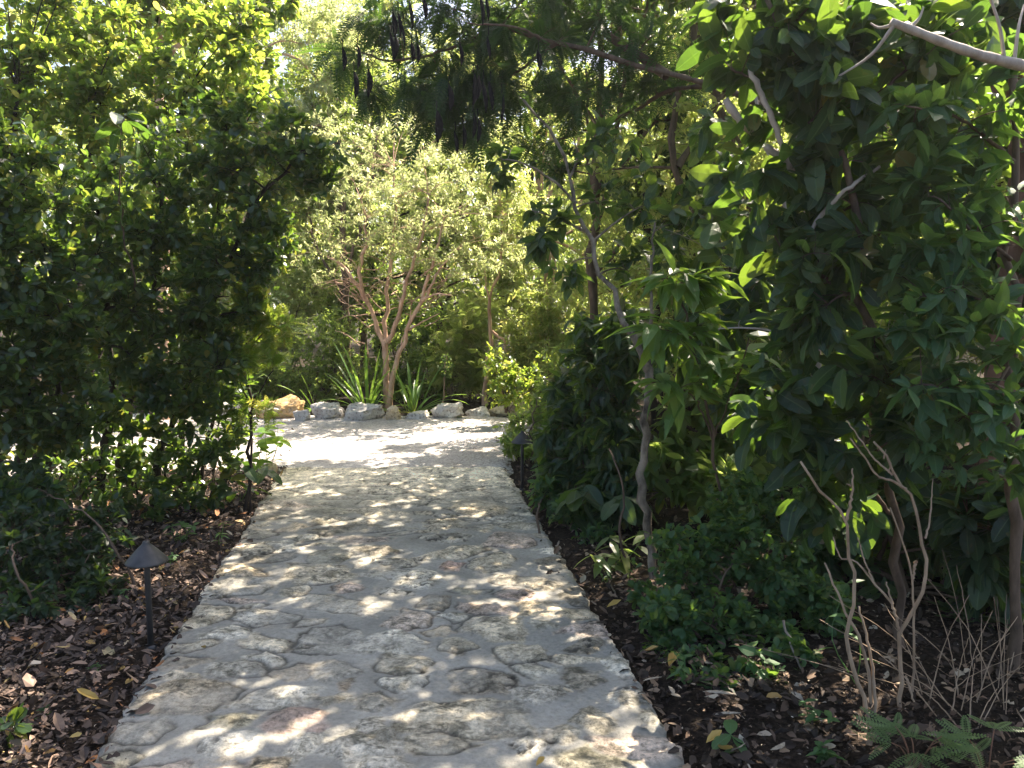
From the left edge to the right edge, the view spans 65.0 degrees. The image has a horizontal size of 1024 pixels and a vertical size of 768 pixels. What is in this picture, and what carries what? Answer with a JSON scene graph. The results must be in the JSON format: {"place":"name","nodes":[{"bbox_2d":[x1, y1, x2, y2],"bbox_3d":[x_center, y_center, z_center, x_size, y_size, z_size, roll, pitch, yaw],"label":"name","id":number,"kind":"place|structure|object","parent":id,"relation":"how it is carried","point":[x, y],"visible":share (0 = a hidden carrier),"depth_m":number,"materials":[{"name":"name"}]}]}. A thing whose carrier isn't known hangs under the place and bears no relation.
{"place":"outdoors","nodes":[
{"label":"outdoors","id":0,"kind":"place"},
{"bbox_2d":[0,0,747,306],"label":"sky","id":1,"kind":"structure","parent":0,"point":[284,63],"materials":[{"name":"white"}]},
{"bbox_2d":[90,466,684,767],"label":"path","id":2,"kind":"structure","parent":0,"point":[405,617],"depth_m":3.41,"materials":[{"name":"grey stone"}]},
{"bbox_2d":[0,307,1023,767],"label":"ground","id":3,"kind":"structure","parent":0,"point":[680,707],"depth_m":3.36,"materials":[{"name":"soil"}]},
{"bbox_2d":[0,702,47,762],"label":"shrub","id":4,"kind":"object","parent":3,"relation":"on","point":[15,716],"visible":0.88,"depth_m":2.71,"materials":[{"name":"green plant"}]},
{"bbox_2d":[0,472,73,557],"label":"shrub","id":5,"kind":"object","parent":3,"relation":"on","point":[30,493],"visible":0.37,"depth_m":4.42,"materials":[{"name":"green plant"}]},
{"bbox_2d":[2,332,114,394],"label":"woodland shrub","id":6,"kind":"object","parent":3,"relation":"on","point":[45,363],"visible":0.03,"depth_m":12.78,"materials":[{"name":"green plant"}]},
{"bbox_2d":[0,107,122,538],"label":"round leaved shrub","id":7,"kind":"object","parent":3,"relation":"on","point":[29,419],"visible":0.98,"depth_m":4.52,"materials":[{"name":"green plant"}]},
{"bbox_2d":[0,455,137,623],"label":"shrub","id":8,"kind":"object","parent":3,"relation":"on","point":[53,544],"visible":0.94,"depth_m":4.11,"materials":[{"name":"green plant"}]},
{"bbox_2d":[0,0,240,382],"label":"woodland tree","id":9,"kind":"object","parent":3,"relation":"on","point":[64,135],"visible":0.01,"depth_m":13.45,"materials":[{"name":"green plant"}]},
{"bbox_2d":[84,320,198,395],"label":"woodland shrub","id":10,"kind":"object","parent":3,"relation":"on","point":[148,362],"visible":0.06,"depth_m":12.20,"materials":[{"name":"green plant"}]},
{"bbox_2d":[0,0,283,479],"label":"round leaved shrub","id":11,"kind":"object","parent":3,"relation":"on","point":[28,71],"visible":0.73,"depth_m":6.68,"materials":[{"name":"green plant"}]},
{"bbox_2d":[0,425,309,767],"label":"leaf litter","id":12,"kind":"object","parent":3,"relation":"on","point":[25,678],"visible":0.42,"depth_m":3.49,"materials":[{"name":"brown plant"}]},
{"bbox_2d":[77,688,98,698],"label":"fallen leaf","id":13,"kind":"object","parent":12,"relation":"on","point":[88,693],"visible":1,"depth_m":2.95,"materials":[{"name":"yellow plant"}]},
{"bbox_2d":[125,541,168,652],"bbox_3d":[-1.573,0.960,3.481,0.173,0.574,0.173,0,6,0],"label":"path light","id":14,"kind":"object","parent":12,"relation":"on","point":[146,556],"visible":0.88,"depth_m":3.44,"materials":[{"name":"grey metal"}]},
{"bbox_2d":[48,0,298,295],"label":"woodland tree","id":15,"kind":"object","parent":3,"relation":"on","point":[180,52],"visible":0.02,"depth_m":18.36,"materials":[{"name":"green plant"}]},
{"bbox_2d":[162,521,199,542],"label":"seedling","id":16,"kind":"object","parent":3,"relation":"on","point":[184,525],"visible":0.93,"depth_m":4.94,"materials":[{"name":"green plant"}]},
{"bbox_2d":[0,78,361,523],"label":"round leaved shrub","id":17,"kind":"object","parent":3,"relation":"on","point":[162,232],"visible":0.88,"depth_m":5.25,"materials":[{"name":"green plant"}]},
{"bbox_2d":[95,110,150,291],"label":"leaved twig","id":18,"kind":"object","parent":17,"relation":"attached to","point":[114,132],"visible":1,"depth_m":4.71,"materials":[{"name":"green plant"}]},
{"bbox_2d":[214,521,233,544],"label":"seedling","id":19,"kind":"object","parent":3,"relation":"on","point":[218,533],"visible":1,"depth_m":4.92,"materials":[{"name":"green plant"}]},
{"bbox_2d":[171,305,288,398],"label":"woodland shrub","id":20,"kind":"object","parent":3,"relation":"on","point":[253,387],"visible":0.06,"depth_m":11.82,"materials":[{"name":"green plant"}]},
{"bbox_2d":[201,461,282,501],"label":"leaved sprig","id":21,"kind":"object","parent":3,"relation":"on","point":[253,475],"visible":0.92,"depth_m":5.78,"materials":[{"name":"green plant"}]},
{"bbox_2d":[132,60,355,375],"bbox_3d":[-4.622,-2.976,14.576,4.095,6.056,3.963,6,8,44],"label":"woodland tree","id":22,"kind":"object","parent":3,"relation":"on","point":[227,293],"visible":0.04,"depth_m":14.28,"materials":[{"name":"green plant"}]},
{"bbox_2d":[200,252,308,514],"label":"dark sapling","id":23,"kind":"object","parent":3,"relation":"on","point":[263,329],"visible":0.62,"depth_m":5.52,"materials":[{"name":"green plant"}]},
{"bbox_2d":[236,421,291,469],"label":"heart leaved plant","id":24,"kind":"object","parent":3,"relation":"on","point":[265,441],"visible":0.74,"depth_m":6.97,"materials":[{"name":"green plant"}]},
{"bbox_2d":[2,412,533,475],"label":"gravel","id":25,"kind":"structure","parent":3,"relation":"on","point":[461,442],"depth_m":8.45,"materials":[{"name":"beige gravel"}]},
{"bbox_2d":[17,0,302,419],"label":"open crowned tree","id":26,"kind":"object","parent":25,"relation":"on","point":[287,11],"visible":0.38,"depth_m":9.27,"materials":[{"name":"green plant"}]},
{"bbox_2d":[279,371,340,411],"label":"strap leaved plant","id":27,"kind":"object","parent":25,"relation":"on","point":[309,408],"visible":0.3,"depth_m":10.89,"materials":[{"name":"green plant"}]},
{"bbox_2d":[315,339,420,410],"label":"strap leaved plant","id":28,"kind":"object","parent":25,"relation":"on","point":[373,396],"visible":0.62,"depth_m":10.66,"materials":[{"name":"green plant"}]},
{"bbox_2d":[350,351,468,416],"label":"strap leaved plant","id":29,"kind":"object","parent":25,"relation":"on","point":[414,396],"visible":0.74,"depth_m":10.74,"materials":[{"name":"green plant"}]},
{"bbox_2d":[477,341,558,412],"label":"leafy bush","id":30,"kind":"object","parent":25,"relation":"on","point":[515,377],"visible":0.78,"depth_m":9.55,"materials":[{"name":"green plant"}]},
{"bbox_2d":[262,463,277,471],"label":"boulder","id":31,"kind":"object","parent":3,"relation":"on","point":[272,466],"visible":0.33,"depth_m":6.98,"materials":[{"name":"beige stone"}]},
{"bbox_2d":[254,394,304,418],"bbox_3d":[-2.995,0.363,10.368,0.600,0.424,0.410,-4,7,-31],"label":"boulder","id":32,"kind":"object","parent":3,"relation":"on","point":[288,404],"visible":0.46,"depth_m":10.28,"materials":[{"name":"stone"}]},
{"bbox_2d":[239,260,337,399],"bbox_3d":[-3.535,-0.856,12.640,1.247,2.248,2.102,3,6,24],"label":"woodland shrub","id":33,"kind":"object","parent":3,"relation":"on","point":[318,291],"visible":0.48,"depth_m":12.68,"materials":[{"name":"green plant"}]},
{"bbox_2d":[229,0,371,395],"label":"arching branch tree","id":34,"kind":"object","parent":3,"relation":"on","point":[323,88],"visible":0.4,"depth_m":12.59,"materials":[{"name":"green plant"}]},
{"bbox_2d":[293,409,309,420],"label":"boulder","id":35,"kind":"object","parent":3,"relation":"on","point":[303,415],"visible":0.77,"depth_m":10.04,"materials":[{"name":"grey stone"}]},
{"bbox_2d":[265,295,371,404],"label":"woodland shrub","id":36,"kind":"object","parent":3,"relation":"on","point":[298,382],"visible":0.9,"depth_m":11.80,"materials":[{"name":"green plant"}]},
{"bbox_2d":[219,2,433,371],"bbox_3d":[-4.173,-4.005,17.048,5.489,7.598,5.149,-1,6,-14],"label":"woodland tree","id":37,"kind":"object","parent":3,"relation":"on","point":[287,49],"visible":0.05,"depth_m":16.45,"materials":[{"name":"green plant"}]},
{"bbox_2d":[310,402,344,418],"bbox_3d":[-2.357,0.388,10.340,0.368,0.325,0.364,4,7,35],"label":"boulder","id":38,"kind":"object","parent":3,"relation":"on","point":[324,410],"visible":0.73,"depth_m":10.24,"materials":[{"name":"grey stone"}]},
{"bbox_2d":[250,48,412,393],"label":"brown trunk tree","id":39,"kind":"object","parent":3,"relation":"on","point":[304,211],"visible":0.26,"depth_m":12.96,"materials":[{"name":"green plant"}]},
{"bbox_2d":[240,53,474,377],"bbox_3d":[-2.632,-3.193,15.528,4.358,6.292,4.369,6,8,44],"label":"woodland tree","id":40,"kind":"object","parent":3,"relation":"on","point":[331,212],"visible":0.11,"depth_m":14.88,"materials":[{"name":"green plant"}]},
{"bbox_2d":[344,402,384,420],"bbox_3d":[-1.890,0.404,10.227,0.544,0.306,0.409,0,6,0],"label":"boulder","id":41,"kind":"object","parent":3,"relation":"on","point":[358,411],"visible":0.66,"depth_m":10.14,"materials":[{"name":"grey stone"}]},
{"bbox_2d":[259,0,486,363],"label":"woodland tree","id":42,"kind":"object","parent":3,"relation":"on","point":[363,333],"visible":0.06,"depth_m":18.38,"materials":[{"name":"green plant"}]},
{"bbox_2d":[385,405,400,419],"bbox_3d":[-1.503,0.413,10.173,0.197,0.289,0.135,0,6,0],"label":"boulder","id":43,"kind":"object","parent":3,"relation":"on","point":[392,413],"visible":0.68,"depth_m":10.13,"materials":[{"name":"beige stone"}]},
{"bbox_2d":[265,99,538,411],"bbox_3d":[-1.257,-1.875,11.230,3.697,4.469,3.733,-3,7,-28],"label":"bare stemmed tree","id":44,"kind":"object","parent":3,"relation":"on","point":[438,224],"visible":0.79,"depth_m":10.68,"materials":[{"name":"green plant"}]},
{"bbox_2d":[353,291,459,401],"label":"woodland shrub","id":45,"kind":"object","parent":3,"relation":"on","point":[413,357],"visible":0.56,"depth_m":12.65,"materials":[{"name":"green plant"}]},
{"bbox_2d":[405,410,429,418],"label":"boulder","id":46,"kind":"object","parent":3,"relation":"on","point":[422,414],"visible":0.73,"depth_m":10.21,"materials":[{"name":"white stone"}]},
{"bbox_2d":[325,26,543,352],"bbox_3d":[-0.997,-3.318,14.890,4.438,6.658,4.732,6,8,45],"label":"woodland tree","id":47,"kind":"object","parent":3,"relation":"on","point":[369,261],"visible":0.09,"depth_m":14.18,"materials":[{"name":"green plant"}]},
{"bbox_2d":[430,402,463,417],"bbox_3d":[-0.829,0.392,10.332,0.421,0.310,0.246,-2,6,-16],"label":"boulder","id":48,"kind":"object","parent":3,"relation":"on","point":[447,410],"visible":0.79,"depth_m":10.26,"materials":[{"name":"white stone"}]},
{"bbox_2d":[438,353,455,402],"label":"sapling","id":49,"kind":"object","parent":3,"relation":"on","point":[445,373],"visible":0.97,"depth_m":11.05,"materials":[{"name":"green plant"}]},
{"bbox_2d":[422,287,509,400],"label":"woodland shrub","id":50,"kind":"object","parent":3,"relation":"on","point":[467,333],"visible":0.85,"depth_m":12.01,"materials":[{"name":"green plant"}]},
{"bbox_2d":[465,406,489,415],"bbox_3d":[-0.448,0.396,10.548,0.336,0.191,0.258,0,6,0],"label":"boulder","id":51,"kind":"object","parent":3,"relation":"on","point":[482,411],"visible":0.72,"depth_m":10.48,"materials":[{"name":"white stone"}]},
{"bbox_2d":[1,76,969,355],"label":"distant woodland","id":52,"kind":"object","parent":3,"relation":"on","point":[395,270],"visible":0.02,"depth_m":26.19,"materials":[{"name":"green plant"}]},
{"bbox_2d":[489,405,507,416],"bbox_3d":[-0.190,0.382,10.690,0.280,0.186,0.221,0,6,0],"label":"boulder","id":53,"kind":"object","parent":3,"relation":"on","point":[496,411],"visible":0.69,"depth_m":10.62,"materials":[{"name":"beige stone"}]},
{"bbox_2d":[456,138,557,404],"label":"thin stemmed tree","id":54,"kind":"object","parent":3,"relation":"on","point":[513,217],"visible":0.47,"depth_m":11.39,"materials":[{"name":"green plant"}]},
{"bbox_2d":[508,402,529,414],"bbox_3d":[0.106,0.350,10.885,0.334,0.224,0.205,0,6,0],"label":"boulder","id":55,"kind":"object","parent":3,"relation":"on","point":[512,409],"visible":0.27,"depth_m":10.84,"materials":[{"name":"beige stone"}]},
{"bbox_2d":[511,431,532,494],"bbox_3d":[0.081,0.659,6.399,0.173,0.574,0.173,0,6,0],"label":"path light","id":56,"kind":"object","parent":3,"relation":"on","point":[521,438],"visible":0.81,"depth_m":6.36,"materials":[{"name":"grey metal"}]},
{"bbox_2d":[404,0,652,356],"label":"woodland tree","id":57,"kind":"object","parent":3,"relation":"on","point":[560,263],"visible":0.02,"depth_m":18.98,"materials":[{"name":"green plant"}]},
{"bbox_2d":[490,342,578,466],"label":"shrub","id":58,"kind":"object","parent":3,"relation":"on","point":[534,417],"visible":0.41,"depth_m":7.56,"materials":[{"name":"green plant"}]},
{"bbox_2d":[495,279,589,406],"bbox_3d":[0.467,-0.546,11.213,1.428,1.856,1.806,0,6,0],"label":"woodland shrub","id":59,"kind":"object","parent":3,"relation":"on","point":[545,320],"visible":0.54,"depth_m":11.05,"materials":[{"name":"green plant"}]},
{"bbox_2d":[477,55,660,352],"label":"woodland tree","id":60,"kind":"object","parent":3,"relation":"on","point":[517,280],"visible":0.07,"depth_m":13.92,"materials":[{"name":"green plant"}]},
{"bbox_2d":[524,468,617,547],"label":"shrub","id":61,"kind":"object","parent":3,"relation":"on","point":[539,498],"visible":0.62,"depth_m":5.27,"materials":[{"name":"green plant"}]},
{"bbox_2d":[294,0,865,447],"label":"feather leaved tree","id":62,"kind":"object","parent":3,"relation":"on","point":[458,104],"visible":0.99,"depth_m":5.07,"materials":[{"name":"green plant"}]},
{"bbox_2d":[482,99,691,578],"bbox_3d":[0.460,-0.256,4.618,1.117,2.698,0.813,2,6,16],"label":"slender grey tree","id":63,"kind":"object","parent":3,"relation":"on","point":[541,245],"visible":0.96,"depth_m":4.44,"materials":[{"name":"green plant"}]},
{"bbox_2d":[523,295,658,530],"bbox_3d":[0.542,0.213,5.669,0.960,1.697,1.314,0,6,0],"label":"shrub","id":64,"kind":"object","parent":3,"relation":"on","point":[590,419],"visible":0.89,"depth_m":5.50,"materials":[{"name":"green plant"}]},
{"bbox_2d":[594,564,610,582],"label":"seedling","id":65,"kind":"object","parent":3,"relation":"on","point":[601,574],"visible":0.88,"depth_m":4.29,"materials":[{"name":"green plant"}]},
{"bbox_2d":[555,485,657,542],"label":"broad herb","id":66,"kind":"object","parent":3,"relation":"on","point":[571,499],"visible":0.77,"depth_m":5.08,"materials":[{"name":"green plant"}]},
{"bbox_2d":[473,0,755,319],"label":"canopy tree","id":67,"kind":"object","parent":3,"relation":"on","point":[556,173],"visible":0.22,"depth_m":8.40,"materials":[{"name":"green plant"}]},
{"bbox_2d":[577,530,652,578],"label":"broad herb","id":68,"kind":"object","parent":3,"relation":"on","point":[623,566],"visible":0.93,"depth_m":4.42,"materials":[{"name":"green plant"}]},
{"bbox_2d":[609,448,631,573],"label":"thin sapling stem","id":69,"kind":"object","parent":3,"relation":"on","point":[619,532],"visible":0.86,"depth_m":4.39,"materials":[{"name":"brown plant"}]},
{"bbox_2d":[530,0,765,360],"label":"woodland tree","id":70,"kind":"object","parent":3,"relation":"on","point":[577,232],"visible":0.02,"depth_m":18.72,"materials":[{"name":"green plant"}]},
{"bbox_2d":[533,31,772,430],"bbox_3d":[1.831,-1.734,9.260,3.193,4.693,3.025,0,6,0],"label":"understorey tree","id":71,"kind":"object","parent":3,"relation":"on","point":[586,218],"visible":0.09,"depth_m":9.06,"materials":[{"name":"green plant"}]},
{"bbox_2d":[666,652,692,683],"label":"seedling","id":72,"kind":"object","parent":3,"relation":"on","point":[679,671],"visible":0.95,"depth_m":3.17,"materials":[{"name":"green plant"}]},
{"bbox_2d":[578,40,782,377],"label":"woodland tree","id":73,"kind":"object","parent":3,"relation":"on","point":[603,240],"visible":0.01,"depth_m":12.89,"materials":[{"name":"green plant"}]},
{"bbox_2d":[601,239,784,500],"bbox_3d":[0.905,0.083,3.821,0.865,1.513,0.517,-2,6,-15],"label":"lance leaved plant","id":74,"kind":"object","parent":3,"relation":"on","point":[655,339],"visible":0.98,"depth_m":3.72,"materials":[{"name":"green plant"}]},
{"bbox_2d":[600,77,788,374],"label":"understorey tree","id":75,"kind":"object","parent":3,"relation":"on","point":[762,156],"visible":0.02,"depth_m":10.20,"materials":[{"name":"green plant"}]},
{"bbox_2d":[615,338,835,524],"bbox_3d":[1.536,0.318,5.455,1.697,1.330,1.004,-4,7,-35],"label":"thicket shrub","id":76,"kind":"object","parent":3,"relation":"on","point":[673,458],"visible":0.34,"depth_m":5.20,"materials":[{"name":"green plant"}]},
{"bbox_2d":[711,719,746,756],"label":"seedling","id":77,"kind":"object","parent":3,"relation":"on","point":[730,726],"visible":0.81,"depth_m":2.66,"materials":[{"name":"green plant"}]},
{"bbox_2d":[625,466,856,692],"bbox_3d":[1.044,0.857,3.632,1.029,0.832,1.156,0,6,0],"label":"shrub","id":78,"kind":"object","parent":3,"relation":"on","point":[681,615],"visible":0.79,"depth_m":3.65,"materials":[{"name":"green plant"}]},
{"bbox_2d":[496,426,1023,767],"bbox_3d":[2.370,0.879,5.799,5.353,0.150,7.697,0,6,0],"label":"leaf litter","id":79,"kind":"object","parent":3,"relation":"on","point":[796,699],"visible":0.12,"depth_m":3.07,"materials":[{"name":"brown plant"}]},
{"bbox_2d":[668,652,677,665],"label":"fallen leaf","id":80,"kind":"object","parent":79,"relation":"on","point":[672,655],"visible":0.68,"depth_m":3.26,"materials":[{"name":"brown plant"}]},
{"bbox_2d":[706,730,721,742],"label":"fallen leaf","id":81,"kind":"object","parent":79,"relation":"on","point":[713,734],"visible":1,"depth_m":2.68,"materials":[{"name":"yellow plant"}]},
{"bbox_2d":[703,690,735,694],"bbox_3d":[0.776,1.151,3.005,0.120,0.012,0.026,2,6,19],"label":"fallen pod","id":82,"kind":"object","parent":79,"relation":"on","point":[720,692],"visible":1,"depth_m":3.00,"materials":[{"name":"grey plant"}]},
{"bbox_2d":[728,641,780,678],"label":"seedling","id":83,"kind":"object","parent":79,"relation":"on","point":[747,651],"visible":0.93,"depth_m":3.18,"materials":[{"name":"green plant"}]},
{"bbox_2d":[766,692,781,697],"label":"fallen leaf","id":84,"kind":"object","parent":79,"relation":"on","point":[772,694],"visible":1,"depth_m":2.96,"materials":[{"name":"brown plant"}]},
{"bbox_2d":[818,579,879,682],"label":"seedling","id":85,"kind":"object","parent":79,"relation":"on","point":[841,587],"visible":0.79,"depth_m":3.17,"materials":[{"name":"green plant"}]},
{"bbox_2d":[561,0,974,543],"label":"broad leaved tree","id":86,"kind":"object","parent":3,"relation":"on","point":[757,290],"visible":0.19,"depth_m":4.34,"materials":[{"name":"green plant"}]},
{"bbox_2d":[764,620,801,668],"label":"fallen twig","id":87,"kind":"object","parent":3,"relation":"on","point":[787,634],"visible":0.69,"depth_m":3.35,"materials":[{"name":"grey wood"}]},
{"bbox_2d":[586,0,982,404],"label":"understorey tree","id":88,"kind":"object","parent":3,"relation":"on","point":[678,105],"visible":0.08,"depth_m":7.09,"materials":[{"name":"green plant"}]},
{"bbox_2d":[798,698,839,723],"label":"seedling","id":89,"kind":"object","parent":3,"relation":"on","point":[812,715],"visible":0.97,"depth_m":2.82,"materials":[{"name":"green plant"}]},
{"bbox_2d":[650,0,998,351],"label":"understorey tree","id":90,"kind":"object","parent":3,"relation":"on","point":[790,134],"depth_m":8.19,"materials":[{"name":"green plant"}]},
{"bbox_2d":[806,739,844,767],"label":"seedling","id":91,"kind":"object","parent":3,"relation":"on","point":[825,751],"visible":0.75,"depth_m":2.62,"materials":[{"name":"green plant"}]},
{"bbox_2d":[800,461,877,724],"bbox_3d":[1.137,0.780,2.842,0.389,1.067,0.160,-2,6,-18],"label":"dead shrub","id":92,"kind":"object","parent":3,"relation":"on","point":[871,685],"visible":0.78,"depth_m":2.87,"materials":[{"name":"wood"}]},
{"bbox_2d":[675,0,1023,648],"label":"broad leaved tree","id":93,"kind":"object","parent":3,"relation":"on","point":[802,54],"visible":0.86,"depth_m":2.96,"materials":[{"name":"green plant"}]},
{"bbox_2d":[739,549,1023,724],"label":"dry stalks","id":94,"kind":"object","parent":3,"relation":"on","point":[955,688],"visible":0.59,"depth_m":2.98,"materials":[{"name":"brown plant"}]},
{"bbox_2d":[833,420,932,710],"bbox_3d":[1.310,0.712,2.889,0.447,1.192,0.204,-2,6,-17],"label":"dead shrub","id":95,"kind":"object","parent":3,"relation":"on","point":[903,627],"visible":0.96,"depth_m":2.90,"materials":[{"name":"wood"}]},
{"bbox_2d":[766,57,1021,483],"bbox_3d":[3.577,-1.321,6.372,2.874,4.458,3.033,-3,6,-24],"label":"understorey tree","id":96,"kind":"object","parent":3,"relation":"on","point":[928,274],"visible":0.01,"depth_m":6.41,"materials":[{"name":"green plant"}]},
{"bbox_2d":[783,438,1023,633],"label":"thicket shrub","id":97,"kind":"object","parent":3,"relation":"on","point":[877,565],"visible":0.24,"depth_m":4.16,"materials":[{"name":"green plant"}]},
{"bbox_2d":[849,706,985,767],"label":"feather leaved seedling","id":98,"kind":"object","parent":3,"relation":"on","point":[888,727],"visible":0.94,"depth_m":2.50,"materials":[{"name":"green plant"}]},
{"bbox_2d":[827,565,1023,727],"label":"dry stalks","id":99,"kind":"object","parent":3,"relation":"on","point":[1003,683],"visible":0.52,"depth_m":2.99,"materials":[{"name":"brown plant"}]},
{"bbox_2d":[851,28,1023,674],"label":"pointed leaved tree","id":100,"kind":"object","parent":3,"relation":"on","point":[980,208],"visible":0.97,"depth_m":2.78,"materials":[{"name":"green plant"}]},
{"bbox_2d":[838,0,1023,75],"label":"bare limb","id":101,"kind":"object","parent":100,"relation":"attached to","point":[1014,62],"visible":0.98,"depth_m":2.61,"materials":[{"name":"grey plant"}]},
{"bbox_2d":[894,122,1023,373],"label":"understorey tree","id":102,"kind":"object","parent":3,"relation":"on","point":[1021,357],"visible":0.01,"depth_m":5.79,"materials":[{"name":"green plant"}]},
{"bbox_2d":[896,0,1023,610],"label":"reddish trunk tree","id":103,"kind":"object","parent":3,"relation":"on","point":[976,549],"visible":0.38,"depth_m":3.67,"materials":[{"name":"green plant"}]},
{"bbox_2d":[922,714,1023,767],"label":"feather leaved seedling","id":104,"kind":"object","parent":3,"relation":"on","point":[982,742],"visible":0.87,"depth_m":2.48,"materials":[{"name":"green plant"}]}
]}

